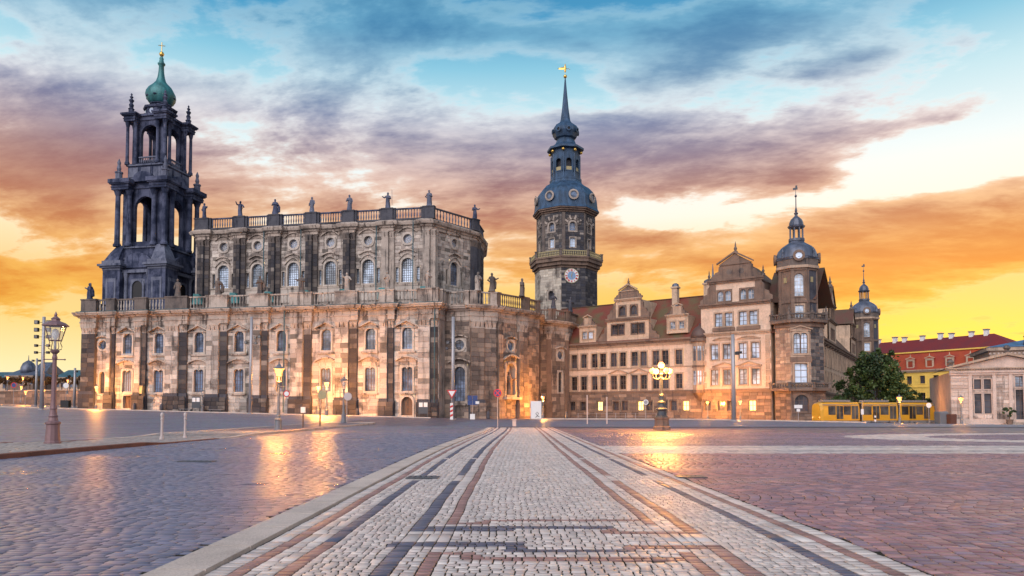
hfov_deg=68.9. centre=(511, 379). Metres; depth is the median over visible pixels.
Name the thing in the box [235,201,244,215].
statue
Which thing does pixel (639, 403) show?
window
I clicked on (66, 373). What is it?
house
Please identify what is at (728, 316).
window
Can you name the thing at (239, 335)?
window
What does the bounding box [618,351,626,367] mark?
window
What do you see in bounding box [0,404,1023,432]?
ground
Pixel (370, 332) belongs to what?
window
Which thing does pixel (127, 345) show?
window
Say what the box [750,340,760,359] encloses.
window
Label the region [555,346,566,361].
window
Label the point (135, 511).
paver road
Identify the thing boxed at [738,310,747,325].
window
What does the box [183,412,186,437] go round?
bollard
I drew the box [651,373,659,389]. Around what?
window
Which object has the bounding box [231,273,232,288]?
window
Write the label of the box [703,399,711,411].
window
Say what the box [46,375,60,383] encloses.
clipped tree
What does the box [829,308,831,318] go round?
window
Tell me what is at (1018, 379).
window
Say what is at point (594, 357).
window
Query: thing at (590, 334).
window
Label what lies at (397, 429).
bay road
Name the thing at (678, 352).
window
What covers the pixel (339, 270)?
window
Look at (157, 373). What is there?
window
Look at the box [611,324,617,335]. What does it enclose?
window
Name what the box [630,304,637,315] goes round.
window
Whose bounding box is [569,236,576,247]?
window
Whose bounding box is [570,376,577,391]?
window
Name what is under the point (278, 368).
street lamp
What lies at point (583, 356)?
window
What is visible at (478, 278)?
statue
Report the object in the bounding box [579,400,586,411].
window
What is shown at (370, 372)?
window
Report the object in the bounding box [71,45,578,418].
church
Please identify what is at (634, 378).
window
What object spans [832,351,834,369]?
window
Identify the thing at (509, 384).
statue
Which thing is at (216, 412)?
church kerb
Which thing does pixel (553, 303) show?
statue
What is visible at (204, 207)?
statue
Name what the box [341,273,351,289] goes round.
statue
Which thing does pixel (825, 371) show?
window
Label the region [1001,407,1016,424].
potted bush
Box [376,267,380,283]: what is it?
window
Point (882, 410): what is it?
tram
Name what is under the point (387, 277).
statue
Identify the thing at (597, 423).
road
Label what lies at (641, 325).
window
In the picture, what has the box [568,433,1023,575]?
sett square
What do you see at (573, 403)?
window
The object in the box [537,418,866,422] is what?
palace kerb
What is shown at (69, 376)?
clipped tree
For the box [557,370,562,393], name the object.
window
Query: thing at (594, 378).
window
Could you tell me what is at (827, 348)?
window
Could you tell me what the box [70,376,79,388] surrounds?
clipped tree
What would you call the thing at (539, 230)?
window
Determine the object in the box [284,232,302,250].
window
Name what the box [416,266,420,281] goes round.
window
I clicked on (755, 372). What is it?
window
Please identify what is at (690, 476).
drain cover
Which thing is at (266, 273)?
window
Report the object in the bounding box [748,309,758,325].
window
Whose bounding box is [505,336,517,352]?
window
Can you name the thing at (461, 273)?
window
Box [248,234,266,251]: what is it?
window
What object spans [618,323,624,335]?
window
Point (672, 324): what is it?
window
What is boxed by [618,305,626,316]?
window
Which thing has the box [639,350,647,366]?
window
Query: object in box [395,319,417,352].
window
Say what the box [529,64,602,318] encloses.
clock tower
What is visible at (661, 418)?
candelabra lamp
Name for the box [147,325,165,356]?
window
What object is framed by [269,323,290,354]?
window
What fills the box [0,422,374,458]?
footway
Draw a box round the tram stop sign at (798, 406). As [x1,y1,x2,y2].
[794,405,801,421]
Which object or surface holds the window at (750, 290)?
in the palace
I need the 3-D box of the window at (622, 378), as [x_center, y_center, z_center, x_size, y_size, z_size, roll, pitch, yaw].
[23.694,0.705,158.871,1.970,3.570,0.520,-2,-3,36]
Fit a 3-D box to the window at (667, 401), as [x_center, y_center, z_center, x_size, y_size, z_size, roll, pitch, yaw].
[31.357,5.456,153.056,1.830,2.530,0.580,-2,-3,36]
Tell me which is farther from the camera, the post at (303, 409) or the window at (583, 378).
the window at (583, 378)
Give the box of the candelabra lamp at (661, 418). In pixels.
[649,360,672,429]
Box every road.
[0,408,397,441]
[0,433,471,575]
[290,426,486,432]
[444,420,1023,426]
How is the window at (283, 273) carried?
in the church
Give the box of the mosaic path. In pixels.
[204,427,930,575]
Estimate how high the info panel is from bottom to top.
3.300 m
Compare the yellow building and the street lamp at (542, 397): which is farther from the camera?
the yellow building
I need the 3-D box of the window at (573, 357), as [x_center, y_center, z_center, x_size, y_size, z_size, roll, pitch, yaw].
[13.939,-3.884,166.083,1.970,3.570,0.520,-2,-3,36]
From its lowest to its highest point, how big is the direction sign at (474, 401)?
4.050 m
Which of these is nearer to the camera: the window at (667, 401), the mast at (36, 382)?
the window at (667, 401)
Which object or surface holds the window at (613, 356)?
in the palace
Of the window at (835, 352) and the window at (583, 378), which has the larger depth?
the window at (835, 352)
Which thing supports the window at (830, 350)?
in the palace
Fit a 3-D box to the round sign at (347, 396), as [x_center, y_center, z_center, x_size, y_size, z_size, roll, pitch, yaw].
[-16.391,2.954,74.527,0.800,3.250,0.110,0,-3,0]
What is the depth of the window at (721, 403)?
145.50 m
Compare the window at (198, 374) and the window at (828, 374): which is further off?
the window at (828, 374)
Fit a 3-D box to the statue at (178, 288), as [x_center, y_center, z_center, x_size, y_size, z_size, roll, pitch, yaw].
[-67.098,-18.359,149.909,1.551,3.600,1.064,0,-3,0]
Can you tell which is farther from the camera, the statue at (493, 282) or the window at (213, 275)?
the window at (213, 275)
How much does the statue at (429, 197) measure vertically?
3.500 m
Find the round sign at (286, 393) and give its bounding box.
[283,390,289,414]
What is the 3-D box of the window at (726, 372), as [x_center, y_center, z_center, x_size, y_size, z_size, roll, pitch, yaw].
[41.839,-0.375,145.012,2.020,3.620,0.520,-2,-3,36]
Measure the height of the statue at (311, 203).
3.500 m
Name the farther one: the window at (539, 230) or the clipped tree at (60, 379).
the clipped tree at (60, 379)
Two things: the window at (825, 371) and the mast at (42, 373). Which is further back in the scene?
the window at (825, 371)
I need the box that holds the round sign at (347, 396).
[344,392,351,422]
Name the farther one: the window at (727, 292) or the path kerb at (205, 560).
the window at (727, 292)
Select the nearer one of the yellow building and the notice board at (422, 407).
the notice board at (422, 407)
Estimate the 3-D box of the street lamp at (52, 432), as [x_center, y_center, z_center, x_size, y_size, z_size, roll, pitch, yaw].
[-17.000,-0.073,27.730,0.824,4.924,0.824,1,-3,-14]
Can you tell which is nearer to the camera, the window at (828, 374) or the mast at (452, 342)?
the mast at (452, 342)
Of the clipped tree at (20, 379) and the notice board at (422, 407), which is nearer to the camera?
the notice board at (422, 407)
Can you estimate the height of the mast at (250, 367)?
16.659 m
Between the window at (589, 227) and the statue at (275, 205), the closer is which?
the statue at (275, 205)
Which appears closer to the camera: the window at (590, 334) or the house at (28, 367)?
the window at (590, 334)
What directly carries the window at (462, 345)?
in the church
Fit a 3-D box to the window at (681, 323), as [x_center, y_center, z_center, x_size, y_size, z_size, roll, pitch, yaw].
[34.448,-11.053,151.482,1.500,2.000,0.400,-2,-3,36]
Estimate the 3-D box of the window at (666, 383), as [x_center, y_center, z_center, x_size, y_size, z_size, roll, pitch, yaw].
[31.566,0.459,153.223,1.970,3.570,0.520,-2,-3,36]
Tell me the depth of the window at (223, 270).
167.76 m
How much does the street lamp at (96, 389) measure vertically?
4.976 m
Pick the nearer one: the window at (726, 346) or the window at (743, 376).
the window at (743, 376)
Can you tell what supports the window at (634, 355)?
in the palace
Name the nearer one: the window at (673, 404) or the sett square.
the sett square
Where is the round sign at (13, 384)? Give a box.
[11,382,16,406]
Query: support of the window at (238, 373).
in the church
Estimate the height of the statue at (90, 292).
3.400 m
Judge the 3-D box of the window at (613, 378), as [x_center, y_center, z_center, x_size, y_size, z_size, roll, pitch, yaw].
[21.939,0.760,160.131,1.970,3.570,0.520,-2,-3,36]
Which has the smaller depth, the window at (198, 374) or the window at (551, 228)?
the window at (198, 374)
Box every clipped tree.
[0,376,12,389]
[8,377,17,389]
[16,375,31,386]
[23,376,32,389]
[38,378,51,389]
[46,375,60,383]
[57,378,69,389]
[62,375,76,388]
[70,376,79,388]
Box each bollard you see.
[159,412,163,438]
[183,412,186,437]
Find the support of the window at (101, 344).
in the church
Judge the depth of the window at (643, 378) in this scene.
156.21 m
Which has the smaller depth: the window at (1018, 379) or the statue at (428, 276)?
the window at (1018, 379)
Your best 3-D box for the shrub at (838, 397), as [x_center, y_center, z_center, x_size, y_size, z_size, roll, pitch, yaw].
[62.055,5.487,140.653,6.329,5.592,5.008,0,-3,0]
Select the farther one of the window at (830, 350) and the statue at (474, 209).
the statue at (474, 209)
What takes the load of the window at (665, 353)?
in the palace
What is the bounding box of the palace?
[556,185,880,420]
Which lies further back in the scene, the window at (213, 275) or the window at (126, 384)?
the window at (213, 275)
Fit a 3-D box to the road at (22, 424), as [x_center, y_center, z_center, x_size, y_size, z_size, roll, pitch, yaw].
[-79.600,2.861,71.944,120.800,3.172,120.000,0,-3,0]
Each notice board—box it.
[192,397,200,410]
[418,401,427,416]
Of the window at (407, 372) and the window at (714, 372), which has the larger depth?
the window at (714, 372)
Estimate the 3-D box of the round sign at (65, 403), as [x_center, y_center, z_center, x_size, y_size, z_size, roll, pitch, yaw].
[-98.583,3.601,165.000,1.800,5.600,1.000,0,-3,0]
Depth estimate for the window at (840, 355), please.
176.65 m
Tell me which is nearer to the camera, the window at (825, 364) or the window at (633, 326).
the window at (825, 364)
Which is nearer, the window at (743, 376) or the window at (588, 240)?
the window at (743, 376)
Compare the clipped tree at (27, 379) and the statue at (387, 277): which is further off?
the clipped tree at (27, 379)
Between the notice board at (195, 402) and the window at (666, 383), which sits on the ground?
the notice board at (195, 402)
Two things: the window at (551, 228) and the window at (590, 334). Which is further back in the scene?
the window at (551, 228)
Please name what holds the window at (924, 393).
in the yellow building
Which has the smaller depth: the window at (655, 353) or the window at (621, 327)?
the window at (655, 353)
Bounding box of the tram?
[812,390,934,422]
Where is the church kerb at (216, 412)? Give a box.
[0,406,430,417]
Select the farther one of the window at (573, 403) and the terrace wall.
the terrace wall
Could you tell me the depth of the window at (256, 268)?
166.23 m
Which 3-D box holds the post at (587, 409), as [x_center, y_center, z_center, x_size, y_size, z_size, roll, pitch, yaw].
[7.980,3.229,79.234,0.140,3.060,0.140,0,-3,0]
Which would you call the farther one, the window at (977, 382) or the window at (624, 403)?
the window at (624, 403)
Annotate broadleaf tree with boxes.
[832,348,906,401]
[881,383,931,422]
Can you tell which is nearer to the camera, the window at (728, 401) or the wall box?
the window at (728, 401)
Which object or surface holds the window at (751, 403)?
in the palace
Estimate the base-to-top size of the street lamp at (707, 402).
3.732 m
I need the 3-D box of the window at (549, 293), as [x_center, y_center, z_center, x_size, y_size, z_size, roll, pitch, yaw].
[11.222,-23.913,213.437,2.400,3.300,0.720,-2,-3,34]
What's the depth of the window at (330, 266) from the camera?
162.91 m
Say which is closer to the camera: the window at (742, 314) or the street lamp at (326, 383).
the street lamp at (326, 383)
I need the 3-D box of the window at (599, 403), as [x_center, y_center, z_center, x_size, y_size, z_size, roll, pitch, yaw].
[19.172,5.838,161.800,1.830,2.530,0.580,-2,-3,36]
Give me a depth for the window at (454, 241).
164.27 m
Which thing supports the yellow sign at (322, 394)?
on the ground
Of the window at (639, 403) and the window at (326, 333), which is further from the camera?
the window at (639, 403)
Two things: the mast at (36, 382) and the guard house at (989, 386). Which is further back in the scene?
the mast at (36, 382)
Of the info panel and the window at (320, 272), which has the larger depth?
the window at (320, 272)
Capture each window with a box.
[96,335,105,351]
[97,370,104,394]
[115,360,133,395]
[116,326,134,356]
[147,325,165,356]
[147,359,164,395]
[187,324,206,355]
[187,359,205,394]
[211,273,215,288]
[214,235,231,253]
[214,256,231,289]
[227,324,248,355]
[227,358,248,394]
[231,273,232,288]
[246,272,249,287]
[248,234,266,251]
[248,255,265,288]
[265,272,267,286]
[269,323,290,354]
[269,358,289,394]
[281,271,285,286]
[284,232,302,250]
[284,253,301,287]
[314,321,335,353]
[314,357,334,394]
[318,269,322,285]
[321,230,339,248]
[321,252,338,285]
[338,269,341,284]
[356,268,359,283]
[358,228,377,246]
[358,320,379,352]
[358,356,379,394]
[359,250,375,284]
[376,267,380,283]
[395,266,398,282]
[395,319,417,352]
[395,356,417,393]
[398,226,416,245]
[398,248,416,283]
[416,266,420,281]
[445,268,448,284]
[447,358,470,404]
[448,232,461,250]
[448,253,461,287]
[455,334,467,351]
[460,271,462,287]
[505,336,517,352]
[538,225,540,237]
[547,221,555,233]
[547,289,553,300]
[548,237,554,248]
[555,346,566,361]
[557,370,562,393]
[568,220,576,231]
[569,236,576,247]
[570,354,577,369]
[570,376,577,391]
[570,401,575,411]
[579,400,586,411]
[580,353,587,368]
[580,375,587,391]
[582,331,587,339]
[587,223,591,235]
[587,238,590,250]
[587,330,593,339]
[590,352,598,368]
[591,375,598,390]
[596,400,603,411]
[599,352,606,368]
[599,375,606,390]
[609,351,617,367]
[610,375,617,390]
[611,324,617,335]
[612,400,619,411]
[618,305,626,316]
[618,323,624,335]
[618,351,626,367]
[619,375,626,390]
[621,400,628,411]
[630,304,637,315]
[630,322,637,334]
[630,350,638,366]
[630,374,638,390]
[636,400,644,411]
[637,322,644,333]
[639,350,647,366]
[639,374,647,390]
[645,400,652,411]
[651,349,659,366]
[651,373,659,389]
[661,349,669,365]
[662,373,669,389]
[664,400,668,411]
[669,320,675,329]
[669,399,677,411]
[674,348,683,365]
[674,372,683,389]
[678,320,684,329]
[681,399,689,411]
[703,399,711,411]
[709,343,719,360]
[710,368,719,386]
[713,312,723,327]
[716,290,723,302]
[717,399,725,411]
[721,342,730,360]
[722,368,730,386]
[723,311,733,326]
[724,289,731,301]
[726,399,731,411]
[737,341,747,359]
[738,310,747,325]
[738,367,748,385]
[739,287,746,300]
[747,287,754,299]
[747,399,756,411]
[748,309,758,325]
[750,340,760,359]
[750,367,760,385]
[824,347,826,366]
[824,370,826,382]
[827,348,828,367]
[827,371,829,381]
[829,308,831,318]
[830,350,831,368]
[830,372,832,390]
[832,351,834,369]
[835,352,836,369]
[837,354,839,370]
[840,355,841,371]
[842,356,843,372]
[906,375,912,384]
[919,375,925,384]
[920,392,925,399]
[973,378,981,389]
[973,393,982,414]
[983,378,991,389]
[983,392,992,414]
[1014,375,1022,387]
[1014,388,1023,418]
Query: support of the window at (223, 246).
in the church
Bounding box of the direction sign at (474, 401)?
[468,396,478,418]
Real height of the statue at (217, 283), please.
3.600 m
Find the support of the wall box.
attached to the church
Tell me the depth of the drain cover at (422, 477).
14.55 m
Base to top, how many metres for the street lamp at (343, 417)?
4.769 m
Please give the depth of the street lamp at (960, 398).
103.81 m
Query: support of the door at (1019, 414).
in the guard house at (989, 386)
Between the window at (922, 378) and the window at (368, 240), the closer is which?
the window at (368, 240)
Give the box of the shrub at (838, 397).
[828,395,853,401]
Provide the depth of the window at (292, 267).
164.55 m
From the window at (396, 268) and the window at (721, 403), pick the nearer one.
the window at (721, 403)
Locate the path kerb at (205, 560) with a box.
[140,427,492,575]
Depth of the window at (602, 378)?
161.86 m
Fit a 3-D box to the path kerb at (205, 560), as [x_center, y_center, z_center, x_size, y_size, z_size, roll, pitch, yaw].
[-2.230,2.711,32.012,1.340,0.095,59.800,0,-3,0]
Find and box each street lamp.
[42,312,68,443]
[94,384,98,408]
[201,388,203,410]
[273,362,284,429]
[315,384,320,413]
[323,379,329,415]
[340,376,347,422]
[541,395,544,417]
[706,400,708,418]
[897,395,901,422]
[958,395,963,423]
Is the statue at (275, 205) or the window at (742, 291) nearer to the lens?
the window at (742, 291)
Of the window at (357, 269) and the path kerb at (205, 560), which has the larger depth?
the window at (357, 269)
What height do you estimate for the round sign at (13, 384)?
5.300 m
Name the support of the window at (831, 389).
in the palace
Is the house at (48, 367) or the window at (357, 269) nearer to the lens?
the window at (357, 269)
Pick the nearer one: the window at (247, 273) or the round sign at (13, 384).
the round sign at (13, 384)
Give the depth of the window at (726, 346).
145.36 m
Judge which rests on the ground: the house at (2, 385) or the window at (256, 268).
the house at (2, 385)
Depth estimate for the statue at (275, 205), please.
165.04 m
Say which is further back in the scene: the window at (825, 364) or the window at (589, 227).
the window at (589, 227)
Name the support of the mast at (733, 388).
on the road at (597, 423)
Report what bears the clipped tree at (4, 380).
on the terrace wall
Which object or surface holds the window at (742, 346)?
in the palace
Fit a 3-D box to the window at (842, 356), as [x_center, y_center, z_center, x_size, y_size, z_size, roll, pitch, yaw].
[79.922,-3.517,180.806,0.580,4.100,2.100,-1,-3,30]
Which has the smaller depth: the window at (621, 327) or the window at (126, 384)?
the window at (126, 384)
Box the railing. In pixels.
[578,413,654,418]
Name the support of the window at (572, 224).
in the clock tower
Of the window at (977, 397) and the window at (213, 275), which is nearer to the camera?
the window at (977, 397)
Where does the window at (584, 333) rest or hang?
in the palace
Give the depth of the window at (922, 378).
228.46 m
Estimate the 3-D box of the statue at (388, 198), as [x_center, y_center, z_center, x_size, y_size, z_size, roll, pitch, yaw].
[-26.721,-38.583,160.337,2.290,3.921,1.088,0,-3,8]
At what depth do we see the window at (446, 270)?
162.12 m
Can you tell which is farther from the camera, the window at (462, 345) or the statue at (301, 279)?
the statue at (301, 279)
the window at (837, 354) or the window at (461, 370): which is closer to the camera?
the window at (461, 370)
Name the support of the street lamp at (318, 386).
on the ground
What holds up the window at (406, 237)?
in the church
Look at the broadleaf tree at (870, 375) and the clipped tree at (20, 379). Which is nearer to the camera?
the broadleaf tree at (870, 375)
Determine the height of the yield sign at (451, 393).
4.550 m
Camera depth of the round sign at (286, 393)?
121.92 m
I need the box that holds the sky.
[0,0,1023,411]
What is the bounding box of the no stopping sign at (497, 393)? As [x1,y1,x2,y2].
[494,389,501,426]
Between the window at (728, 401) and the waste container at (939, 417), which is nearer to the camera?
the waste container at (939, 417)
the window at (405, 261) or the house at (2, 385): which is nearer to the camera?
the window at (405, 261)
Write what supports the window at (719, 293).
in the palace
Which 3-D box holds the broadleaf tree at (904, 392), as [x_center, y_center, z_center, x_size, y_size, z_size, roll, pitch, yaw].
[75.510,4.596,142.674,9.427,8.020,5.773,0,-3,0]
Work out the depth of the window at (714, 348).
146.80 m
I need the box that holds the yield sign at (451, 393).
[447,390,456,419]
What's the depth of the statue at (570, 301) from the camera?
168.49 m
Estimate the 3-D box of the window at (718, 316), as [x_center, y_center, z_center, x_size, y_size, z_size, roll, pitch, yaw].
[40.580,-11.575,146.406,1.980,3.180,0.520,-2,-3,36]
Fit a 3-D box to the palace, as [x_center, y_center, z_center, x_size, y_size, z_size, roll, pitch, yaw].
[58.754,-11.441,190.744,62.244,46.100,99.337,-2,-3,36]
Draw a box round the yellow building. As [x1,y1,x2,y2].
[878,329,1014,399]
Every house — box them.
[0,372,11,389]
[4,356,51,389]
[38,362,63,374]
[57,370,79,389]
[929,340,1023,424]
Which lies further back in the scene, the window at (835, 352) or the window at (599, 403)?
the window at (835, 352)
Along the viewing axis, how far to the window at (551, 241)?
214.88 m
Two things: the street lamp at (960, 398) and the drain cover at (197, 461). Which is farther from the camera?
the street lamp at (960, 398)
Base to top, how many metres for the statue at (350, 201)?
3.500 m
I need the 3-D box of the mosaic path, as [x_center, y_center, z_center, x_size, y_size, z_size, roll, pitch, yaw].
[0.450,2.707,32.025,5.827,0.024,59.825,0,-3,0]
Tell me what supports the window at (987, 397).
in the guard house at (989, 386)
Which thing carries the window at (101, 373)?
in the church
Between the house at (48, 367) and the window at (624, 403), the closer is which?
the window at (624, 403)
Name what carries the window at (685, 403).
in the palace
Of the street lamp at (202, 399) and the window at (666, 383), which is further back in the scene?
the window at (666, 383)
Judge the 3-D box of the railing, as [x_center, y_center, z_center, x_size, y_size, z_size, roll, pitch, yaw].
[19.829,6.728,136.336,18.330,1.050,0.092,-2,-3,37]
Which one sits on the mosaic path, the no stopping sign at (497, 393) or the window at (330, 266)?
the no stopping sign at (497, 393)
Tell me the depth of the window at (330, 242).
162.72 m
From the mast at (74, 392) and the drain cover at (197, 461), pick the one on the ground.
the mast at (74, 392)
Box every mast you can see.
[32,358,40,405]
[34,317,50,409]
[72,368,77,407]
[244,317,260,413]
[445,317,459,419]
[730,334,741,420]
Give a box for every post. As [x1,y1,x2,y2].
[301,406,305,427]
[319,408,320,425]
[586,395,587,423]
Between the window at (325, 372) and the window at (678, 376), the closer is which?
the window at (325, 372)
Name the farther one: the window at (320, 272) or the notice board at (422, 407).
the window at (320, 272)
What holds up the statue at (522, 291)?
on the church
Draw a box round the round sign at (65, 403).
[60,383,70,407]
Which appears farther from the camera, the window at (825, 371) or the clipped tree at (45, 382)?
the clipped tree at (45, 382)
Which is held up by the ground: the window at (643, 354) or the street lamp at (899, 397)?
the street lamp at (899, 397)
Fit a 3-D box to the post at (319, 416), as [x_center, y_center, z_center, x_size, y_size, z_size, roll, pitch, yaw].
[-15.400,3.067,59.923,0.126,1.460,0.126,0,-3,0]
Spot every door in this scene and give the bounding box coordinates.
[121,391,131,409]
[399,395,414,416]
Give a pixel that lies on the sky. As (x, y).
(897, 126)
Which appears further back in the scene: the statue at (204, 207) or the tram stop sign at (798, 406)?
the statue at (204, 207)
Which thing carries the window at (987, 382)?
in the guard house at (989, 386)
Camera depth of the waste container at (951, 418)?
117.34 m
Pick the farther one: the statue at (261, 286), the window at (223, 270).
the window at (223, 270)
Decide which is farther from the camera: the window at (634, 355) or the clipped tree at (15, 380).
the clipped tree at (15, 380)
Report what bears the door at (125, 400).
in the church
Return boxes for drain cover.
[176,460,216,461]
[405,476,439,478]
[674,475,707,477]
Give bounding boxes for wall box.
[138,385,144,393]
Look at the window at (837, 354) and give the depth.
172.43 m
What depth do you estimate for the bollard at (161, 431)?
34.30 m
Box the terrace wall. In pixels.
[0,389,79,405]
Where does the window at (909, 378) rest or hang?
in the yellow building
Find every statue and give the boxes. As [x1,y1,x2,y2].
[85,283,94,298]
[174,279,180,295]
[201,203,207,217]
[213,277,223,294]
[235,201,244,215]
[256,276,265,292]
[271,199,279,213]
[295,274,304,291]
[309,197,314,211]
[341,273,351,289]
[346,195,352,209]
[382,193,390,207]
[384,271,390,288]
[424,269,431,287]
[425,190,432,204]
[472,204,479,218]
[474,272,481,290]
[487,273,498,291]
[507,372,516,394]
[519,278,524,296]
[550,293,557,308]
[567,297,573,311]
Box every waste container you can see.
[934,411,947,423]
[946,414,956,423]
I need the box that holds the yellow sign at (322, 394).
[317,390,326,399]
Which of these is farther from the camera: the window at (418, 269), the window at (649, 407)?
the window at (418, 269)
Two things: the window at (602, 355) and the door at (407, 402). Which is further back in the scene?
the window at (602, 355)
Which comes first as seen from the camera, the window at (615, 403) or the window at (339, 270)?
the window at (615, 403)
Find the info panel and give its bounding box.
[530,400,541,418]

